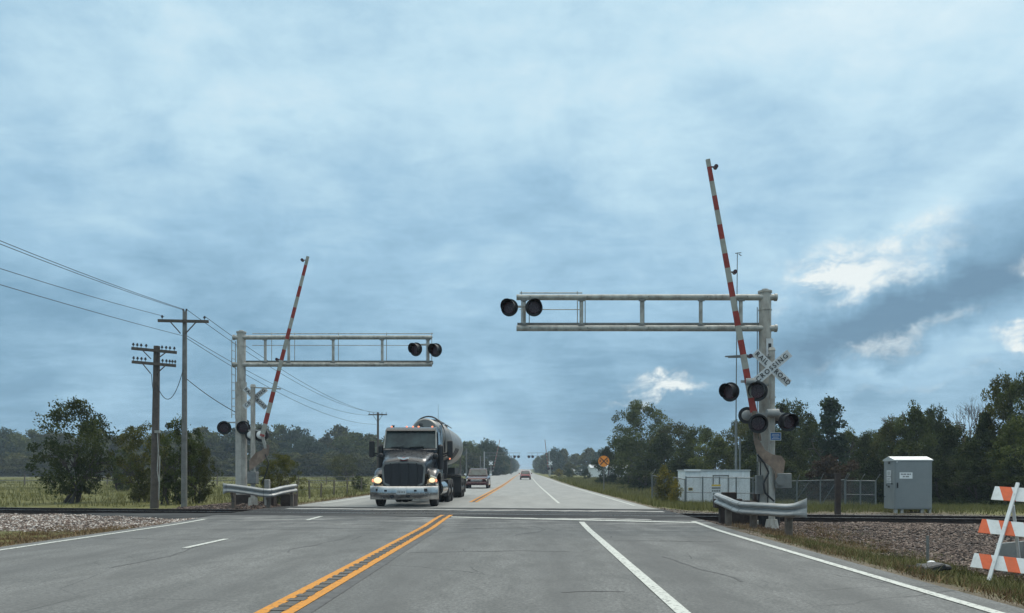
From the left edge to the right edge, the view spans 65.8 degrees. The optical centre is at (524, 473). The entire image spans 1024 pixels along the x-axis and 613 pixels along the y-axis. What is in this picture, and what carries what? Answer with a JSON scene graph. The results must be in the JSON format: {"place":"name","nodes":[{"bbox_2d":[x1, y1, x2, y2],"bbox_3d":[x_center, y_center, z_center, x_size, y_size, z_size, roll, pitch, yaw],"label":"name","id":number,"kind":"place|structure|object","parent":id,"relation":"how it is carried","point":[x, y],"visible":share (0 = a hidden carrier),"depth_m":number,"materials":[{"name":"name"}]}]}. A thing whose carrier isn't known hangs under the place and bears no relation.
{"place":"outdoors","nodes":[
{"label":"outdoors","id":0,"kind":"place"},
{"bbox_2d":[62,513,226,518],"bbox_3d":[-11.971,1.422,25.596,7.244,0.292,2.122,0,0,25],"label":"asphalt apron","id":1,"kind":"object","parent":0,"point":[174,515],"visible":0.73,"depth_m":25.08,"materials":[{"name":"asphalt"}]},
{"bbox_2d":[0,469,1023,612],"bbox_3d":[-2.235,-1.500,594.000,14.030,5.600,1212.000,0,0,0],"label":"road","id":2,"kind":"structure","parent":0,"point":[500,566],"depth_m":10.79,"materials":[{"name":"asphalt"}]},
{"bbox_2d":[254,515,442,612],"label":"road marking","id":3,"kind":"object","parent":2,"relation":"on","point":[266,609],"visible":0.99,"depth_m":9.89,"materials":[{"name":"yellow paint"}]},
{"bbox_2d":[268,517,443,612],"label":"joint","id":4,"kind":"object","parent":2,"relation":"on","point":[334,580],"visible":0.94,"depth_m":10.21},
{"bbox_2d":[270,515,447,609],"bbox_3d":[-2.330,1.264,13.665,0.195,0.050,19.359,0,0,0],"label":"rumble strip","id":5,"kind":"object","parent":2,"relation":"on","point":[305,594],"visible":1,"depth_m":9.33,"materials":[{"name":"concrete"}]},
{"bbox_2d":[281,515,451,612],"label":"road marking","id":6,"kind":"object","parent":2,"relation":"on","point":[308,600],"visible":1,"depth_m":9.89,"materials":[{"name":"yellow paint"}]},
{"bbox_2d":[297,525,443,612],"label":"joint","id":7,"kind":"object","parent":2,"relation":"on","point":[319,603],"visible":1,"depth_m":9.73,"materials":[{"name":"asphalt"}]},
{"bbox_2d":[369,416,465,505],"bbox_3d":[-4.610,-1.050,38.470,3.380,4.700,17.060,0,0,0],"label":"tanker truck","id":8,"kind":"object","parent":2,"relation":"on","point":[418,457],"visible":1,"depth_m":31.82,"materials":[{"name":"silver metal"}]},
{"bbox_2d":[115,526,741,592],"bbox_3d":[-2.393,1.290,13.966,12.416,0.012,10.766,0,0,0],"label":"crack sealant","id":9,"kind":"object","parent":2,"relation":"on","point":[459,551],"visible":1,"depth_m":13.10,"materials":[{"name":"asphalt"}]},
{"bbox_2d":[219,506,700,519],"bbox_3d":[-2.228,1.255,25.765,15.388,0.021,6.737,0,0,11],"label":"crossing apron","id":10,"kind":"object","parent":2,"relation":"on","point":[481,512],"visible":0.98,"depth_m":24.47,"materials":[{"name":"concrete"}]},
{"bbox_2d":[286,508,662,511],"bbox_3d":[-1.941,1.241,26.843,13.240,0.001,0.995,0,0,10],"label":"concrete strip","id":11,"kind":"object","parent":10,"relation":"on","point":[475,510],"visible":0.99,"depth_m":26.36,"materials":[{"name":"concrete"}]},
{"bbox_2d":[464,469,491,487],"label":"pickup truck","id":12,"kind":"object","parent":2,"relation":"on","point":[478,477],"visible":0.95,"depth_m":68.11,"materials":[{"name":"grey paint"}]},
{"bbox_2d":[463,517,697,522],"bbox_3d":[1.160,1.249,21.320,7.065,0.015,0.319,0,0,20],"label":"stop line","id":13,"kind":"object","parent":2,"relation":"on","point":[582,519],"visible":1,"depth_m":21.30,"materials":[{"name":"white paint"}]},
{"bbox_2d":[579,522,690,612],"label":"road marking","id":14,"kind":"object","parent":2,"relation":"on","point":[672,603],"visible":1,"depth_m":9.80,"materials":[{"name":"white paint"}]},
{"bbox_2d":[691,521,1003,612],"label":"road marking","id":15,"kind":"object","parent":2,"relation":"on","point":[990,610],"visible":1,"depth_m":9.80,"materials":[{"name":"white paint"}]},
{"bbox_2d":[0,469,1023,608],"bbox_3d":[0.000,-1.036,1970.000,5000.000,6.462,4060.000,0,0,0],"label":"ground","id":16,"kind":"structure","parent":0,"point":[171,506],"depth_m":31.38,"materials":[{"name":"plant"}]},
{"bbox_2d":[0,453,30,475],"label":"bush","id":17,"kind":"object","parent":16,"relation":"on","point":[11,462],"visible":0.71,"depth_m":193.74,"materials":[{"name":"green plant"}]},
{"bbox_2d":[0,432,35,475],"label":"tree","id":18,"kind":"object","parent":16,"relation":"on","point":[22,443],"visible":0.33,"depth_m":210.76,"materials":[{"name":"green plant"}]},
{"bbox_2d":[6,451,48,475],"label":"bush","id":19,"kind":"object","parent":16,"relation":"on","point":[22,472],"visible":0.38,"depth_m":193.84,"materials":[{"name":"green plant"}]},
{"bbox_2d":[20,429,50,453],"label":"tree","id":20,"kind":"object","parent":16,"relation":"on","point":[33,435],"visible":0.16,"depth_m":223.83,"materials":[{"name":"green plant"}]},
{"bbox_2d":[23,396,123,503],"bbox_3d":[-21.127,-1.079,37.248,4.322,5.225,4.474,0,0,-34],"label":"tree","id":21,"kind":"object","parent":16,"relation":"on","point":[79,488],"visible":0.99,"depth_m":36.53,"materials":[{"name":"green plant"}]},
{"bbox_2d":[109,445,137,490],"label":"tree","id":22,"kind":"object","parent":16,"relation":"on","point":[115,477],"visible":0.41,"depth_m":59.60,"materials":[{"name":"green plant"}]},
{"bbox_2d":[99,420,171,501],"bbox_3d":[-18.774,-0.522,38.480,3.412,4.125,2.400,0,0,8],"label":"tree","id":23,"kind":"object","parent":16,"relation":"on","point":[139,475],"visible":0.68,"depth_m":38.10,"materials":[{"name":"green plant"}]},
{"bbox_2d":[0,501,280,532],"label":"ballast","id":24,"kind":"structure","parent":16,"relation":"on","point":[53,518],"depth_m":23.47,"materials":[{"name":"gravel"}]},
{"bbox_2d":[131,343,176,508],"bbox_3d":[-14.715,-1.763,31.447,1.644,6.732,0.452,0,0,-14],"label":"utility pole","id":25,"kind":"object","parent":16,"relation":"on","point":[155,465],"visible":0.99,"depth_m":31.38,"materials":[{"name":"brown wood"}]},
{"bbox_2d":[0,473,353,484],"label":"pasture fence","id":26,"kind":"object","parent":16,"relation":"on","point":[107,480],"visible":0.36,"depth_m":87.29,"materials":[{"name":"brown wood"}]},
{"bbox_2d":[150,413,204,504],"bbox_3d":[-15.675,-0.584,35.511,2.481,4.257,2.118,0,0,21],"label":"tree","id":27,"kind":"object","parent":16,"relation":"on","point":[171,474],"visible":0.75,"depth_m":35.20,"materials":[{"name":"green plant"}]},
{"bbox_2d":[158,309,208,506],"bbox_3d":[-13.771,-2.528,31.963,1.960,8.257,0.317,0,0,-6],"label":"utility pole","id":28,"kind":"object","parent":16,"relation":"on","point":[184,321],"visible":0.93,"depth_m":31.91,"materials":[{"name":"brown wood"}]},
{"bbox_2d":[179,440,223,502],"bbox_3d":[-15.113,-0.033,36.473,1.586,3.050,2.254,0,0,18],"label":"bush","id":29,"kind":"object","parent":16,"relation":"on","point":[205,492],"visible":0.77,"depth_m":36.50,"materials":[{"name":"green plant"}]},
{"bbox_2d":[199,431,234,463],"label":"tree","id":30,"kind":"object","parent":16,"relation":"on","point":[214,438],"visible":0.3,"depth_m":213.98,"materials":[{"name":"green plant"}]},
{"bbox_2d":[212,455,256,475],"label":"bush","id":31,"kind":"object","parent":16,"relation":"on","point":[230,460],"visible":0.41,"depth_m":193.88,"materials":[{"name":"green plant"}]},
{"bbox_2d":[220,420,260,464],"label":"tree","id":32,"kind":"object","parent":16,"relation":"on","point":[226,439],"visible":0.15,"depth_m":215.51,"materials":[{"name":"green plant"}]},
{"bbox_2d":[223,483,296,508],"bbox_3d":[-9.388,0.921,28.853,1.226,1.158,2.928,0,0,42],"label":"guardrail","id":33,"kind":"object","parent":16,"relation":"on","point":[234,489],"visible":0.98,"depth_m":28.24,"materials":[{"name":"metal"}]},
{"bbox_2d":[247,423,279,470],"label":"tree","id":34,"kind":"object","parent":16,"relation":"on","point":[269,441],"visible":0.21,"depth_m":208.03,"materials":[{"name":"green plant"}]},
{"bbox_2d":[236,494,297,506],"bbox_3d":[-9.818,1.050,30.192,2.421,0.500,0.832,0,0,-37],"label":"timber stack","id":35,"kind":"object","parent":16,"relation":"on","point":[285,499],"visible":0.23,"depth_m":30.13,"materials":[{"name":"wood"}]},
{"bbox_2d":[243,256,308,504],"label":"crossing gate","id":36,"kind":"structure","parent":16,"relation":"on","point":[252,435],"depth_m":29.06,"materials":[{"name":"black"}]},
{"bbox_2d":[255,451,307,503],"bbox_3d":[-10.343,0.238,33.507,2.159,2.388,1.518,0,0,21],"label":"bush","id":37,"kind":"object","parent":16,"relation":"on","point":[278,463],"visible":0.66,"depth_m":33.44,"materials":[{"name":"green plant"}]},
{"bbox_2d":[270,423,295,452],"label":"tree","id":38,"kind":"object","parent":16,"relation":"on","point":[279,430],"visible":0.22,"depth_m":230.38,"materials":[{"name":"green plant"}]},
{"bbox_2d":[269,452,308,475],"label":"bush","id":39,"kind":"object","parent":16,"relation":"on","point":[294,456],"visible":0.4,"depth_m":194.44,"materials":[{"name":"green plant"}]},
{"bbox_2d":[278,425,314,474],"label":"tree","id":40,"kind":"object","parent":16,"relation":"on","point":[295,434],"visible":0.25,"depth_m":228.65,"materials":[{"name":"green plant"}]},
{"bbox_2d":[276,435,334,474],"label":"tree","id":41,"kind":"object","parent":16,"relation":"on","point":[302,446],"visible":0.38,"depth_m":210.49,"materials":[{"name":"green plant"}]},
{"bbox_2d":[295,452,330,476],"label":"bush","id":42,"kind":"object","parent":16,"relation":"on","point":[312,460],"visible":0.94,"depth_m":193.98,"materials":[{"name":"green plant"}]},
{"bbox_2d":[312,451,343,476],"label":"bush","id":43,"kind":"object","parent":16,"relation":"on","point":[326,459],"visible":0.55,"depth_m":194.37,"materials":[{"name":"green plant"}]},
{"bbox_2d":[217,330,441,494],"bbox_3d":[-7.305,-1.903,29.848,8.430,7.006,1.103,0,0,0],"label":"cantilever signal","id":44,"kind":"object","parent":16,"relation":"on","point":[242,424],"visible":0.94,"depth_m":29.77,"materials":[{"name":"metal"}]},
{"bbox_2d":[322,424,357,454],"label":"tree","id":45,"kind":"object","parent":16,"relation":"on","point":[339,431],"visible":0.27,"depth_m":233.37,"materials":[{"name":"green plant"}]},
{"bbox_2d":[325,452,357,479],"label":"bush","id":46,"kind":"object","parent":16,"relation":"on","point":[337,468],"visible":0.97,"depth_m":119.06,"materials":[{"name":"green plant"}]},
{"bbox_2d":[332,431,381,460],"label":"tree","id":47,"kind":"object","parent":16,"relation":"on","point":[354,443],"visible":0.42,"depth_m":203.92,"materials":[{"name":"green plant"}]},
{"bbox_2d":[354,454,376,476],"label":"bush","id":48,"kind":"object","parent":16,"relation":"on","point":[371,462],"visible":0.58,"depth_m":194.39,"materials":[{"name":"green plant"}]},
{"bbox_2d":[461,440,483,458],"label":"tree","id":49,"kind":"object","parent":16,"relation":"on","point":[471,447],"visible":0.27,"depth_m":226.31,"materials":[{"name":"green plant"}]},
{"bbox_2d":[458,452,495,475],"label":"tree","id":50,"kind":"object","parent":16,"relation":"on","point":[474,459],"visible":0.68,"depth_m":213.68,"materials":[{"name":"green plant"}]},
{"bbox_2d":[477,437,502,475],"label":"tree","id":51,"kind":"object","parent":16,"relation":"on","point":[488,449],"visible":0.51,"depth_m":230.67,"materials":[{"name":"green plant"}]},
{"bbox_2d":[492,441,510,475],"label":"tree","id":52,"kind":"object","parent":16,"relation":"on","point":[497,471],"visible":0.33,"depth_m":239.15,"materials":[{"name":"green plant"}]},
{"bbox_2d":[0,493,1023,604],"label":"dry grass","id":53,"kind":"structure","parent":16,"relation":"on","point":[26,538],"depth_m":17.01,"materials":[{"name":"plant"}]},
{"bbox_2d":[544,446,565,474],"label":"tree","id":54,"kind":"object","parent":16,"relation":"on","point":[557,461],"visible":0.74,"depth_m":298.68,"materials":[{"name":"green plant"}]},
{"bbox_2d":[571,447,594,468],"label":"tree","id":55,"kind":"object","parent":16,"relation":"on","point":[582,460],"visible":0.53,"depth_m":298.58,"materials":[{"name":"green plant"}]},
{"bbox_2d":[591,446,618,483],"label":"tree","id":56,"kind":"object","parent":16,"relation":"on","point":[608,454],"visible":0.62,"depth_m":117.42,"materials":[{"name":"green plant"}]},
{"bbox_2d":[607,434,644,485],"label":"tree","id":57,"kind":"object","parent":16,"relation":"on","point":[627,447],"visible":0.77,"depth_m":107.28,"materials":[{"name":"green plant"}]},
{"bbox_2d":[606,399,672,471],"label":"tree","id":58,"kind":"object","parent":16,"relation":"on","point":[633,416],"visible":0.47,"depth_m":111.11,"materials":[{"name":"green plant"}]},
{"bbox_2d":[500,288,779,526],"bbox_3d":[3.022,-1.670,20.957,7.316,6.540,1.086,0,0,0],"label":"cantilever signal","id":59,"kind":"object","parent":16,"relation":"on","point":[533,306],"visible":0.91,"depth_m":20.87,"materials":[{"name":"metal"}]},
{"bbox_2d":[620,458,675,490],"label":"bush","id":60,"kind":"object","parent":16,"relation":"on","point":[649,465],"visible":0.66,"depth_m":89.48,"materials":[{"name":"green plant"}]},
{"bbox_2d":[638,433,681,489],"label":"tree","id":61,"kind":"object","parent":16,"relation":"on","point":[662,445],"visible":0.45,"depth_m":91.31,"materials":[{"name":"green plant"}]},
{"bbox_2d":[650,465,678,501],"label":"bush","id":62,"kind":"object","parent":16,"relation":"on","point":[663,489],"visible":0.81,"depth_m":53.76,"materials":[{"name":"green plant"}]},
{"bbox_2d":[650,458,688,490],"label":"bush","id":63,"kind":"object","parent":16,"relation":"on","point":[674,466],"visible":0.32,"depth_m":83.49,"materials":[{"name":"green plant"}]},
{"bbox_2d":[644,419,697,466],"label":"tree","id":64,"kind":"object","parent":16,"relation":"on","point":[677,430],"visible":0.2,"depth_m":99.14,"materials":[{"name":"green plant"}]},
{"bbox_2d":[670,424,719,468],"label":"tree","id":65,"kind":"object","parent":16,"relation":"on","point":[690,439],"visible":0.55,"depth_m":84.17,"materials":[{"name":"green plant"}]},
{"bbox_2d":[686,432,737,469],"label":"tree","id":66,"kind":"object","parent":16,"relation":"on","point":[720,452],"visible":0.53,"depth_m":77.20,"materials":[{"name":"green plant"}]},
{"bbox_2d":[677,469,750,501],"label":"equipment shed","id":67,"kind":"structure","parent":16,"relation":"on","point":[694,485],"depth_m":54.98,"materials":[{"name":"white"}]},
{"bbox_2d":[685,476,753,503],"bbox_3d":[12.310,1.224,50.000,4.328,2.048,0.090,0,0,0],"label":"chain link fence","id":68,"kind":"object","parent":16,"relation":"on","point":[735,487],"visible":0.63,"depth_m":50.03,"materials":[{"name":"grey"}]},
{"bbox_2d":[712,420,748,468],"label":"tree","id":69,"kind":"object","parent":16,"relation":"on","point":[732,436],"visible":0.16,"depth_m":81.79,"materials":[{"name":"green plant"}]},
{"bbox_2d":[713,492,757,523],"bbox_3d":[5.975,1.010,21.775,1.550,0.980,0.350,0,0,0],"label":"timber stack","id":70,"kind":"object","parent":16,"relation":"on","point":[739,518],"visible":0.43,"depth_m":21.60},
{"bbox_2d":[735,252,741,469],"bbox_3d":[15.651,-7.005,58.000,0.512,18.410,0.198,0,0,0],"label":"radio mast","id":71,"kind":"object","parent":16,"relation":"on","point":[736,402],"visible":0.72,"depth_m":57.95,"materials":[{"name":"metal"}]},
{"bbox_2d":[728,430,758,469],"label":"tree","id":72,"kind":"object","parent":16,"relation":"on","point":[747,442],"visible":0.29,"depth_m":71.65,"materials":[{"name":"green plant"}]},
{"bbox_2d":[706,159,798,527],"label":"crossing gate","id":73,"kind":"structure","parent":16,"relation":"on","point":[757,390],"depth_m":20.32,"materials":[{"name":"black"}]},
{"bbox_2d":[737,458,775,498],"bbox_3d":[17.793,0.483,62.166,4.830,3.442,5.229,0,0,-3],"label":"bush","id":74,"kind":"object","parent":16,"relation":"on","point":[751,463],"visible":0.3,"depth_m":61.62,"materials":[{"name":"green plant"}]},
{"bbox_2d":[714,493,806,535],"bbox_3d":[5.518,1.164,19.660,0.770,1.273,3.333,0,0,-24],"label":"guardrail","id":75,"kind":"object","parent":16,"relation":"on","point":[788,512],"visible":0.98,"depth_m":18.86,"materials":[{"name":"metal"}]},
{"bbox_2d":[750,458,813,500],"bbox_3d":[19.414,0.505,60.015,5.060,3.419,4.674,0,0,32],"label":"bush","id":76,"kind":"object","parent":16,"relation":"on","point":[789,466],"visible":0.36,"depth_m":59.39,"materials":[{"name":"green plant"}]},
{"bbox_2d":[749,427,817,496],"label":"tree","id":77,"kind":"object","parent":16,"relation":"on","point":[786,444],"visible":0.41,"depth_m":65.28,"materials":[{"name":"green plant"}]},
{"bbox_2d":[775,397,815,471],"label":"tree","id":78,"kind":"object","parent":16,"relation":"on","point":[785,408],"visible":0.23,"depth_m":73.26,"materials":[{"name":"green plant"}]},
{"bbox_2d":[753,473,847,504],"bbox_3d":[16.535,1.120,47.812,6.159,2.255,0.347,0,0,44],"label":"chain link fence","id":79,"kind":"object","parent":16,"relation":"on","point":[796,491],"visible":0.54,"depth_m":47.31,"materials":[{"name":"grey"}]},
{"bbox_2d":[784,416,831,496],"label":"tree","id":80,"kind":"object","parent":16,"relation":"on","point":[810,427],"visible":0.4,"depth_m":69.61,"materials":[{"name":"green plant"}]},
{"bbox_2d":[798,393,856,497],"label":"cedar tree","id":81,"kind":"object","parent":16,"relation":"on","point":[836,445],"visible":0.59,"depth_m":65.56,"materials":[{"name":"green plant"}]},
{"bbox_2d":[804,453,855,502],"bbox_3d":[22.391,0.387,58.361,3.332,3.782,4.585,0,0,-11],"label":"bush","id":82,"kind":"object","parent":16,"relation":"on","point":[828,466],"visible":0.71,"depth_m":57.70,"materials":[{"name":"green plant"}]},
{"bbox_2d":[834,473,840,514],"bbox_3d":[10.882,0.818,27.500,0.170,1.636,0.170,0,0,0],"label":"wooden post","id":83,"kind":"object","parent":16,"relation":"on","point":[837,493],"visible":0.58,"depth_m":27.41,"materials":[{"name":"wood"}]},
{"bbox_2d":[660,507,1023,579],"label":"ballast","id":84,"kind":"structure","parent":16,"relation":"on","point":[920,528],"depth_m":18.94,"materials":[{"name":"gravel"}]},
{"bbox_2d":[0,507,1023,524],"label":"railway track","id":85,"kind":"structure","parent":84,"relation":"on","point":[829,519],"depth_m":23.52,"materials":[{"name":"metal"}]},
{"bbox_2d":[841,459,868,501],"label":"bush","id":86,"kind":"object","parent":16,"relation":"on","point":[854,464],"visible":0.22,"depth_m":59.76,"materials":[{"name":"green plant"}]},
{"bbox_2d":[839,433,882,497],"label":"tree","id":87,"kind":"object","parent":16,"relation":"on","point":[862,447],"visible":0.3,"depth_m":61.72,"materials":[{"name":"green plant"}]},
{"bbox_2d":[845,474,879,504],"bbox_3d":[19.349,1.064,45.314,2.013,2.043,0.347,0,0,37],"label":"chain link fence","id":88,"kind":"object","parent":16,"relation":"on","point":[860,492],"visible":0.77,"depth_m":45.46,"materials":[{"name":"grey"}]},
{"bbox_2d":[842,457,883,504],"bbox_3d":[23.090,0.546,52.019,4.386,3.214,4.051,0,0,21],"label":"bush","id":89,"kind":"object","parent":16,"relation":"on","point":[870,466],"visible":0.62,"depth_m":51.71,"materials":[{"name":"green plant"}]},
{"bbox_2d":[866,418,925,484],"bbox_3d":[28.223,-1.000,59.982,4.247,6.431,3.458,0,0,10],"label":"tree","id":90,"kind":"object","parent":16,"relation":"on","point":[885,430],"visible":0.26,"depth_m":59.70,"materials":[{"name":"green plant"}]},
{"bbox_2d":[883,456,932,512],"bbox_3d":[14.497,0.531,29.930,1.465,2.334,0.960,0,0,0],"label":"equipment cabinet","id":91,"kind":"object","parent":16,"relation":"on","point":[907,482],"visible":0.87,"depth_m":29.49,"materials":[{"name":"grey"}]},
{"bbox_2d":[878,400,942,483],"bbox_3d":[28.680,-1.567,57.913,5.034,7.704,3.386,0,0,36],"label":"tree","id":92,"kind":"object","parent":16,"relation":"on","point":[917,422],"visible":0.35,"depth_m":57.69,"materials":[{"name":"green plant"}]},
{"bbox_2d":[870,440,951,504],"bbox_3d":[25.322,-0.034,52.109,5.334,4.393,4.926,0,0,-7],"label":"tree","id":93,"kind":"object","parent":16,"relation":"on","point":[907,448],"visible":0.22,"depth_m":51.75,"materials":[{"name":"green plant"}]},
{"bbox_2d":[901,562,951,571],"bbox_3d":[5.895,1.405,11.652,0.774,0.177,0.507,0,0,0],"label":"tyre scrap","id":94,"kind":"object","parent":16,"relation":"on","point":[934,566],"visible":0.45,"depth_m":11.54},
{"bbox_2d":[922,403,950,488],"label":"tree","id":95,"kind":"object","parent":16,"relation":"on","point":[939,428],"visible":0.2,"depth_m":59.62,"materials":[{"name":"green plant"}]},
{"bbox_2d":[925,425,966,503],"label":"tree","id":96,"kind":"object","parent":16,"relation":"on","point":[951,434],"visible":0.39,"depth_m":54.73,"materials":[{"name":"green plant"}]},
{"bbox_2d":[932,457,967,504],"bbox_3d":[26.393,0.536,50.144,4.217,3.116,3.895,0,0,-40],"label":"bush","id":97,"kind":"object","parent":16,"relation":"on","point":[940,467],"visible":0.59,"depth_m":49.61,"materials":[{"name":"green plant"}]},
{"bbox_2d":[949,396,984,440],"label":"bare tree","id":98,"kind":"object","parent":16,"relation":"on","point":[970,412],"visible":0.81,"depth_m":55.98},
{"bbox_2d":[941,436,997,502],"bbox_3d":[28.313,-0.128,49.850,4.210,4.445,4.559,0,0,1],"label":"tree","id":99,"kind":"object","parent":16,"relation":"on","point":[967,449],"visible":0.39,"depth_m":49.71,"materials":[{"name":"green plant"}]},
{"bbox_2d":[943,457,1006,505],"bbox_3d":[26.542,0.511,46.069,3.880,2.907,3.583,0,0,-2],"label":"bush","id":100,"kind":"object","parent":16,"relation":"on","point":[975,467],"visible":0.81,"depth_m":45.83,"materials":[{"name":"green plant"}]},
{"bbox_2d":[956,412,1009,499],"bbox_3d":[29.129,-0.893,49.867,3.989,6.091,3.684,0,0,-38],"label":"tree","id":101,"kind":"object","parent":16,"relation":"on","point":[983,426],"visible":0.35,"depth_m":49.56,"materials":[{"name":"green plant"}]},
{"bbox_2d":[970,482,1023,580],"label":"barricade","id":102,"kind":"object","parent":16,"relation":"on","point":[1002,529],"visible":0.99,"depth_m":12.62,"materials":[{"name":"plastic"}]},
{"bbox_2d":[973,368,1023,461],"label":"tree","id":103,"kind":"object","parent":16,"relation":"on","point":[997,389],"visible":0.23,"depth_m":49.71,"materials":[{"name":"green plant"}]},
{"bbox_2d":[977,457,1023,505],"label":"bush","id":104,"kind":"object","parent":16,"relation":"on","point":[1004,473],"visible":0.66,"depth_m":43.77,"materials":[{"name":"green plant"}]},
{"bbox_2d":[980,413,1023,503],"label":"tree","id":105,"kind":"object","parent":16,"relation":"on","point":[1014,431],"visible":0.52,"depth_m":45.79,"materials":[{"name":"green plant"}]},
{"bbox_2d":[986,370,1023,472],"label":"tree","id":106,"kind":"object","parent":16,"relation":"on","point":[1013,389],"visible":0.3,"depth_m":48.27,"materials":[{"name":"green plant"}]},
{"bbox_2d":[996,541,1023,572],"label":"sign panel","id":107,"kind":"object","parent":16,"relation":"on","point":[1007,549],"visible":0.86,"depth_m":13.38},
{"bbox_2d":[0,0,1023,468],"label":"sky","id":108,"kind":"structure","parent":0,"point":[433,164],"materials":[{"name":"blue"}]},
{"bbox_2d":[735,526,1023,603],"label":"roadside grass","id":109,"kind":"structure","parent":0,"point":[904,560],"depth_m":12.55,"materials":[{"name":"plant"}]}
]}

